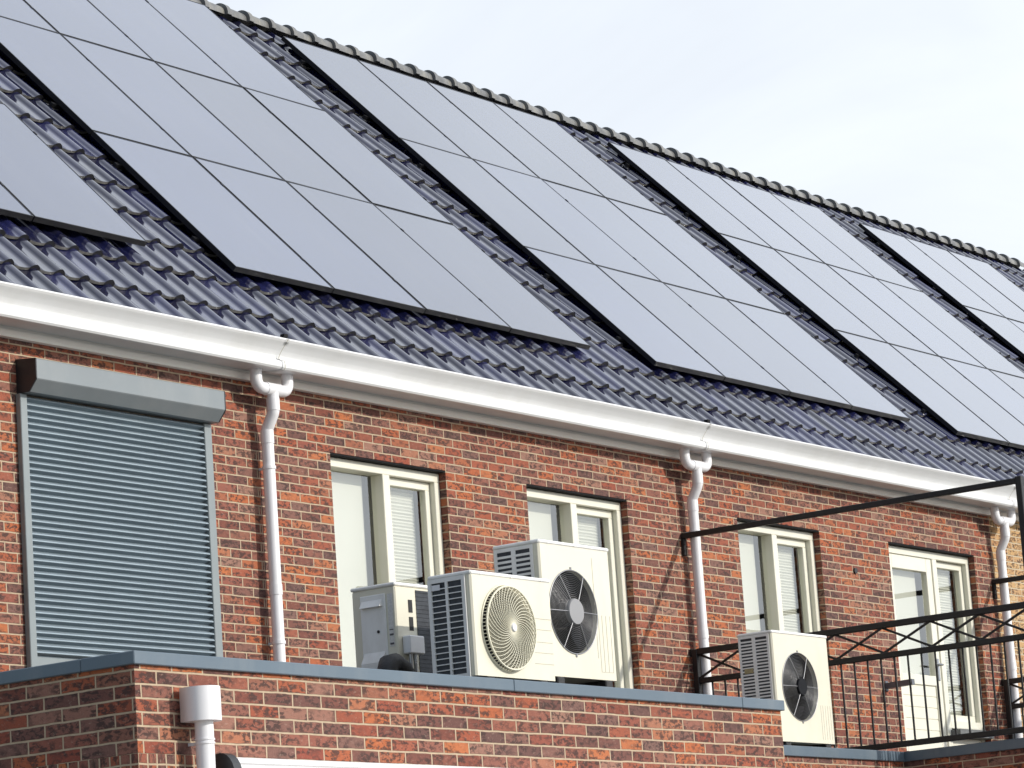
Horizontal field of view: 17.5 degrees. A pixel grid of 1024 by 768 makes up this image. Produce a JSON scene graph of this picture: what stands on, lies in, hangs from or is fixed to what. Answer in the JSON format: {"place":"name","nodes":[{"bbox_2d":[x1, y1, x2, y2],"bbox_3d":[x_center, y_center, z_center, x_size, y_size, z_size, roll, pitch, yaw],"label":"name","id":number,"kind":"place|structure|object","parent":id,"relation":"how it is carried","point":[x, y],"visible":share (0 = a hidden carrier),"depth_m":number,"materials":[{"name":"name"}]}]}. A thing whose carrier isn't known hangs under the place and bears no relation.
{"place":"outdoors","nodes":[
{"label":"outdoors","id":0,"kind":"place"},
{"bbox_2d":[208,0,1023,269],"label":"sky","id":1,"kind":"structure","parent":0,"point":[911,112],"materials":[{"name":"white"}]},
{"label":"ground","id":2,"kind":"structure","parent":0,"visible":0},
{"bbox_2d":[0,91,292,671],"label":"terraced house","id":3,"kind":"structure","parent":2,"relation":"on","point":[131,380],"depth_m":21.32,"materials":[{"name":"red brick"}]},
{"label":"mounting rails","id":4,"kind":"object","parent":3,"relation":"attached to","visible":0},
{"bbox_2d":[0,182,33,220],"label":"solar panel","id":5,"kind":"object","parent":4,"relation":"attached to","point":[11,205],"visible":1,"depth_m":21.72,"materials":[{"name":"grey glass"}]},
{"bbox_2d":[0,103,146,246],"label":"solar panel","id":6,"kind":"object","parent":4,"relation":"attached to","point":[42,181],"visible":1,"depth_m":22.59,"materials":[{"name":"grey glass"}]},
{"bbox_2d":[0,0,711,694],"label":"terraced house","id":7,"kind":"structure","parent":2,"relation":"on","point":[414,448],"depth_m":24.33,"materials":[{"name":"red brick"}]},
{"bbox_2d":[46,102,204,244],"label":"mounting rails","id":8,"kind":"object","parent":7,"relation":"attached to","point":[118,166],"visible":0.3,"depth_m":24.07,"materials":[{"name":"metal"}]},
{"bbox_2d":[0,0,57,32],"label":"solar panel","id":9,"kind":"object","parent":8,"relation":"attached to","point":[22,11],"visible":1,"depth_m":26.05,"materials":[{"name":"grey glass"}]},
{"bbox_2d":[24,0,152,60],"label":"solar panel","id":10,"kind":"object","parent":8,"relation":"attached to","point":[86,20],"visible":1,"depth_m":26.82,"materials":[{"name":"grey glass"}]},
{"bbox_2d":[0,16,190,155],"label":"solar panel","id":11,"kind":"object","parent":8,"relation":"attached to","point":[76,85],"visible":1,"depth_m":25.13,"materials":[{"name":"black glass"}]},
{"bbox_2d":[88,0,241,86],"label":"solar panel","id":12,"kind":"object","parent":8,"relation":"attached to","point":[149,30],"visible":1,"depth_m":27.81,"materials":[{"name":"grey glass"}]},
{"bbox_2d":[61,34,283,179],"bbox_3d":[-2.668,-2.157,26.103,1.796,0.043,1.110,42,18,32],"label":"solar panel","id":13,"kind":"object","parent":8,"relation":"attached to","point":[182,117],"visible":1,"depth_m":26.08,"materials":[{"name":"grey glass"}]},
{"bbox_2d":[91,131,333,292],"bbox_3d":[-2.182,-1.255,24.244,1.796,0.043,1.110,42,18,32],"label":"solar panel","id":14,"kind":"object","parent":8,"relation":"attached to","point":[229,229],"visible":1,"depth_m":24.16,"materials":[{"name":"black glass"}]},
{"bbox_2d":[147,0,324,110],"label":"solar panel","id":15,"kind":"object","parent":8,"relation":"attached to","point":[230,51],"visible":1,"depth_m":28.81,"materials":[{"name":"grey glass"}]},
{"bbox_2d":[156,62,370,202],"bbox_3d":[-2.024,-2.026,27.000,1.796,0.043,1.110,42,18,32],"label":"solar panel","id":16,"kind":"object","parent":8,"relation":"attached to","point":[269,138],"visible":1,"depth_m":26.98,"materials":[{"name":"grey glass"}]},
{"bbox_2d":[193,157,425,312],"bbox_3d":[-1.536,-1.126,25.140,1.796,0.044,1.110,42,18,32],"label":"solar panel","id":17,"kind":"object","parent":8,"relation":"attached to","point":[319,243],"visible":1,"depth_m":25.09,"materials":[{"name":"black glass"}]},
{"bbox_2d":[243,87,452,224],"bbox_3d":[-1.378,-1.900,27.895,1.796,0.044,1.110,42,18,32],"label":"solar panel","id":18,"kind":"object","parent":8,"relation":"attached to","point":[352,159],"visible":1,"depth_m":27.86,"materials":[{"name":"grey glass"}]},
{"bbox_2d":[286,181,510,331],"bbox_3d":[-0.891,-0.999,26.036,1.796,0.044,1.110,42,18,32],"label":"solar panel","id":19,"kind":"object","parent":8,"relation":"attached to","point":[429,283],"visible":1,"depth_m":25.99,"materials":[{"name":"grey glass"}]},
{"bbox_2d":[374,204,590,349],"bbox_3d":[-0.248,-0.867,26.933,1.796,0.043,1.110,42,18,32],"label":"solar panel","id":20,"kind":"object","parent":8,"relation":"attached to","point":[515,305],"visible":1,"depth_m":26.89,"materials":[{"name":"grey glass"}]},
{"bbox_2d":[330,453,444,666],"bbox_3d":[-0.902,1.503,23.445,0.215,1.908,1.356,-12,-13,34],"label":"window","id":21,"kind":"structure","parent":7,"relation":"in","point":[393,485],"depth_m":23.56,"materials":[{"name":"plastic"}]},
{"bbox_2d":[526,484,633,688],"bbox_3d":[0.471,1.778,25.354,0.215,1.908,1.381,-12,-13,34],"label":"window","id":22,"kind":"structure","parent":7,"relation":"in","point":[579,512],"depth_m":25.79,"materials":[{"name":"plastic"}]},
{"bbox_2d":[0,650,784,767],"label":"brick extension","id":23,"kind":"object","parent":2,"relation":"on","point":[137,709],"visible":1,"depth_m":15.97,"materials":[{"name":"brick"}]},
{"bbox_2d":[215,753,491,767],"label":"retractable awning","id":24,"kind":"object","parent":23,"relation":"attached to","point":[225,760],"visible":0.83,"depth_m":15.38,"materials":[{"name":"white fabric"}]},
{"bbox_2d":[350,582,432,672],"bbox_3d":[-0.515,1.513,18.498,0.365,0.752,0.810,-12,-13,34],"label":"outdoor unit","id":25,"kind":"object","parent":23,"relation":"on","point":[391,617],"visible":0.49,"depth_m":18.25,"materials":[{"name":"metal"}]},
{"bbox_2d":[377,653,414,671],"bbox_3d":[-0.554,1.646,18.032,0.129,0.363,0.592,-11,-13,31],"label":"insulated pipe","id":26,"kind":"object","parent":23,"relation":"on","point":[396,661],"visible":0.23,"depth_m":17.88,"materials":[{"name":"black rubber"}]},
{"bbox_2d":[427,570,554,681],"bbox_3d":[-0.085,1.389,17.892,0.342,0.705,0.754,-12,-13,34],"label":"outdoor unit","id":27,"kind":"object","parent":23,"relation":"on","point":[489,624],"visible":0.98,"depth_m":17.70,"materials":[{"name":"metal"}]},
{"bbox_2d":[493,539,616,686],"bbox_3d":[0.262,1.425,18.977,0.349,1.000,0.717,-12,-13,34],"label":"outdoor unit","id":28,"kind":"object","parent":23,"relation":"on","point":[577,575],"visible":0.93,"depth_m":18.93,"materials":[{"name":"metal"}]},
{"bbox_2d":[212,3,1022,751],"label":"terraced house","id":29,"kind":"structure","parent":2,"relation":"on","point":[774,455],"depth_m":28.98,"materials":[{"name":"red brick"}]},
{"bbox_2d":[300,60,627,343],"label":"mounting rails","id":30,"kind":"object","parent":29,"relation":"attached to","point":[420,166],"visible":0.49,"depth_m":29.26,"materials":[{"name":"metal"}]},
{"bbox_2d":[281,36,469,157],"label":"solar panel","id":31,"kind":"object","parent":30,"relation":"attached to","point":[378,101],"visible":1,"depth_m":30.34,"materials":[{"name":"grey glass"}]},
{"bbox_2d":[357,59,538,177],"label":"solar panel","id":32,"kind":"object","parent":30,"relation":"attached to","point":[453,123],"visible":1,"depth_m":31.28,"materials":[{"name":"grey glass"}]},
{"bbox_2d":[398,138,592,263],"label":"solar panel","id":33,"kind":"object","parent":30,"relation":"attached to","point":[501,208],"visible":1,"depth_m":29.41,"materials":[{"name":"grey glass"}]},
{"bbox_2d":[427,81,603,196],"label":"solar panel","id":34,"kind":"object","parent":30,"relation":"attached to","point":[527,149],"visible":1,"depth_m":32.16,"materials":[{"name":"grey glass"}]},
{"bbox_2d":[473,159,661,281],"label":"solar panel","id":35,"kind":"object","parent":30,"relation":"attached to","point":[585,236],"visible":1,"depth_m":30.34,"materials":[{"name":"grey glass"}]},
{"bbox_2d":[493,102,665,214],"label":"solar panel","id":36,"kind":"object","parent":30,"relation":"attached to","point":[582,160],"visible":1,"depth_m":33.04,"materials":[{"name":"grey glass"}]},
{"bbox_2d":[522,246,724,380],"bbox_3d":[0.960,-0.606,28.539,1.745,0.043,1.094,42,18,32],"label":"solar panel","id":37,"kind":"object","parent":30,"relation":"attached to","point":[642,330],"visible":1,"depth_m":28.45,"materials":[{"name":"grey glass"}]},
{"bbox_2d":[542,179,723,297],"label":"solar panel","id":38,"kind":"object","parent":30,"relation":"attached to","point":[645,249],"visible":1,"depth_m":31.23,"materials":[{"name":"grey glass"}]},
{"bbox_2d":[596,265,790,394],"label":"solar panel","id":39,"kind":"object","parent":30,"relation":"attached to","point":[703,337],"visible":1,"depth_m":29.38,"materials":[{"name":"grey glass"}]},
{"bbox_2d":[607,198,784,313],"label":"solar panel","id":40,"kind":"object","parent":30,"relation":"attached to","point":[704,263],"visible":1,"depth_m":32.11,"materials":[{"name":"grey glass"}]},
{"bbox_2d":[664,283,852,408],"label":"solar panel","id":41,"kind":"object","parent":30,"relation":"attached to","point":[795,376],"visible":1,"depth_m":30.27,"materials":[{"name":"grey glass"}]},
{"bbox_2d":[727,299,909,421],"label":"solar panel","id":42,"kind":"object","parent":30,"relation":"attached to","point":[826,365],"visible":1,"depth_m":31.15,"materials":[{"name":"grey glass"}]},
{"bbox_2d":[737,518,820,632],"bbox_3d":[2.205,2.126,27.764,0.215,1.908,1.351,-12,-13,34],"label":"window","id":43,"kind":"structure","parent":29,"relation":"in","point":[777,541],"depth_m":27.97,"materials":[{"name":"plastic"}]},
{"bbox_2d":[888,542,993,750],"bbox_3d":[3.783,2.406,29.928,0.244,1.848,1.616,-12,-13,34],"label":"balcony door","id":44,"kind":"structure","parent":29,"relation":"in","point":[934,566],"depth_m":29.97,"materials":[{"name":"plastic"}]},
{"bbox_2d":[548,111,1023,737],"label":"terraced house","id":45,"kind":"structure","parent":2,"relation":"on","point":[992,461],"depth_m":33.09,"materials":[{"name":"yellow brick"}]},
{"bbox_2d":[622,163,932,415],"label":"mounting rails","id":46,"kind":"object","parent":45,"relation":"attached to","point":[738,258],"visible":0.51,"depth_m":33.45,"materials":[{"name":"metal"}]},
{"bbox_2d":[607,142,771,247],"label":"solar panel","id":47,"kind":"object","parent":46,"relation":"attached to","point":[713,216],"visible":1,"depth_m":34.51,"materials":[{"name":"grey glass"}]},
{"bbox_2d":[666,160,823,262],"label":"solar panel","id":48,"kind":"object","parent":46,"relation":"attached to","point":[747,213],"visible":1,"depth_m":35.45,"materials":[{"name":"grey glass"}]},
{"bbox_2d":[719,176,874,277],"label":"solar panel","id":49,"kind":"object","parent":46,"relation":"attached to","point":[793,224],"visible":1,"depth_m":36.31,"materials":[{"name":"grey glass"}]},
{"bbox_2d":[717,233,886,342],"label":"solar panel","id":50,"kind":"object","parent":46,"relation":"attached to","point":[806,293],"visible":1,"depth_m":33.59,"materials":[{"name":"grey glass"}]},
{"bbox_2d":[771,193,920,290],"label":"solar panel","id":51,"kind":"object","parent":46,"relation":"attached to","point":[862,255],"visible":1,"depth_m":37.19,"materials":[{"name":"grey glass"}]},
{"bbox_2d":[774,249,937,355],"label":"solar panel","id":52,"kind":"object","parent":46,"relation":"attached to","point":[869,313],"visible":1,"depth_m":34.52,"materials":[{"name":"grey glass"}]},
{"bbox_2d":[827,264,985,367],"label":"solar panel","id":53,"kind":"object","parent":46,"relation":"attached to","point":[910,319],"visible":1,"depth_m":35.39,"materials":[{"name":"grey glass"}]},
{"bbox_2d":[834,330,1008,445],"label":"solar panel","id":54,"kind":"object","parent":46,"relation":"attached to","point":[913,381],"visible":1,"depth_m":32.64,"materials":[{"name":"grey glass"}]},
{"bbox_2d":[876,278,1023,377],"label":"solar panel","id":55,"kind":"object","parent":46,"relation":"attached to","point":[958,332],"visible":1,"depth_m":36.26,"materials":[{"name":"grey glass"}]},
{"bbox_2d":[890,344,1023,448],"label":"solar panel","id":56,"kind":"object","parent":46,"relation":"attached to","point":[977,401],"visible":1,"depth_m":33.61,"materials":[{"name":"grey glass"}]},
{"bbox_2d":[941,357,1023,424],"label":"solar panel","id":57,"kind":"object","parent":46,"relation":"attached to","point":[999,391],"visible":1,"depth_m":34.61,"materials":[{"name":"grey glass"}]},
{"bbox_2d":[989,369,1023,397],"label":"solar panel","id":58,"kind":"object","parent":46,"relation":"attached to","point":[1016,383],"visible":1,"depth_m":35.48,"materials":[{"name":"grey glass"}]},
{"bbox_2d":[783,745,904,767],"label":"brick extension","id":59,"kind":"object","parent":2,"relation":"on","point":[808,757],"visible":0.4,"depth_m":24.40,"materials":[{"name":"brick"}]},
{"bbox_2d":[737,630,834,747],"bbox_3d":[2.030,2.249,24.300,0.313,0.835,0.860,-12,-13,34],"label":"outdoor unit","id":60,"kind":"object","parent":59,"relation":"on","point":[791,669],"visible":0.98,"depth_m":24.13,"materials":[{"name":"metal"}]},
{"bbox_2d":[809,195,1023,706],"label":"terraced house","id":61,"kind":"structure","parent":2,"relation":"on","point":[1006,266],"depth_m":39.77,"materials":[{"name":"brick"}]},
{"bbox_2d":[875,242,989,331],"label":"mounting rails","id":62,"kind":"object","parent":61,"relation":"attached to","point":[879,245],"visible":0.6,"depth_m":38.05,"materials":[{"name":"metal"}]},
{"bbox_2d":[858,223,1005,317],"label":"solar panel","id":63,"kind":"object","parent":62,"relation":"attached to","point":[925,266],"visible":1,"depth_m":38.62,"materials":[{"name":"grey glass"}]},
{"bbox_2d":[905,237,1023,322],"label":"solar panel","id":64,"kind":"object","parent":62,"relation":"attached to","point":[978,285],"visible":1,"depth_m":39.58,"materials":[{"name":"grey glass"}]},
{"bbox_2d":[947,250,1023,310],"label":"solar panel","id":65,"kind":"object","parent":62,"relation":"attached to","point":[1001,283],"visible":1,"depth_m":40.55,"materials":[{"name":"grey glass"}]},
{"bbox_2d":[961,306,1023,357],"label":"solar panel","id":66,"kind":"object","parent":62,"relation":"attached to","point":[1009,333],"visible":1,"depth_m":37.82,"materials":[{"name":"grey glass"}]},
{"bbox_2d":[1007,318,1023,331],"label":"solar panel","id":67,"kind":"object","parent":62,"relation":"attached to","point":[1020,325],"visible":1,"depth_m":38.74,"materials":[{"name":"grey glass"}]},
{"bbox_2d":[904,738,1023,767],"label":"brick extension","id":68,"kind":"object","parent":2,"relation":"on","point":[1008,753],"visible":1,"depth_m":24.88,"materials":[{"name":"brick"}]},
{"bbox_2d":[681,476,1023,749],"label":"balcony railing","id":69,"kind":"object","parent":68,"relation":"on","point":[697,653],"visible":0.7,"depth_m":25.28,"materials":[{"name":"black metal"}]},
{"bbox_2d":[992,575,1023,738],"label":"balcony railing","id":70,"kind":"object","parent":68,"relation":"on","point":[1012,681],"visible":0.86,"depth_m":30.67,"materials":[{"name":"black metal"}]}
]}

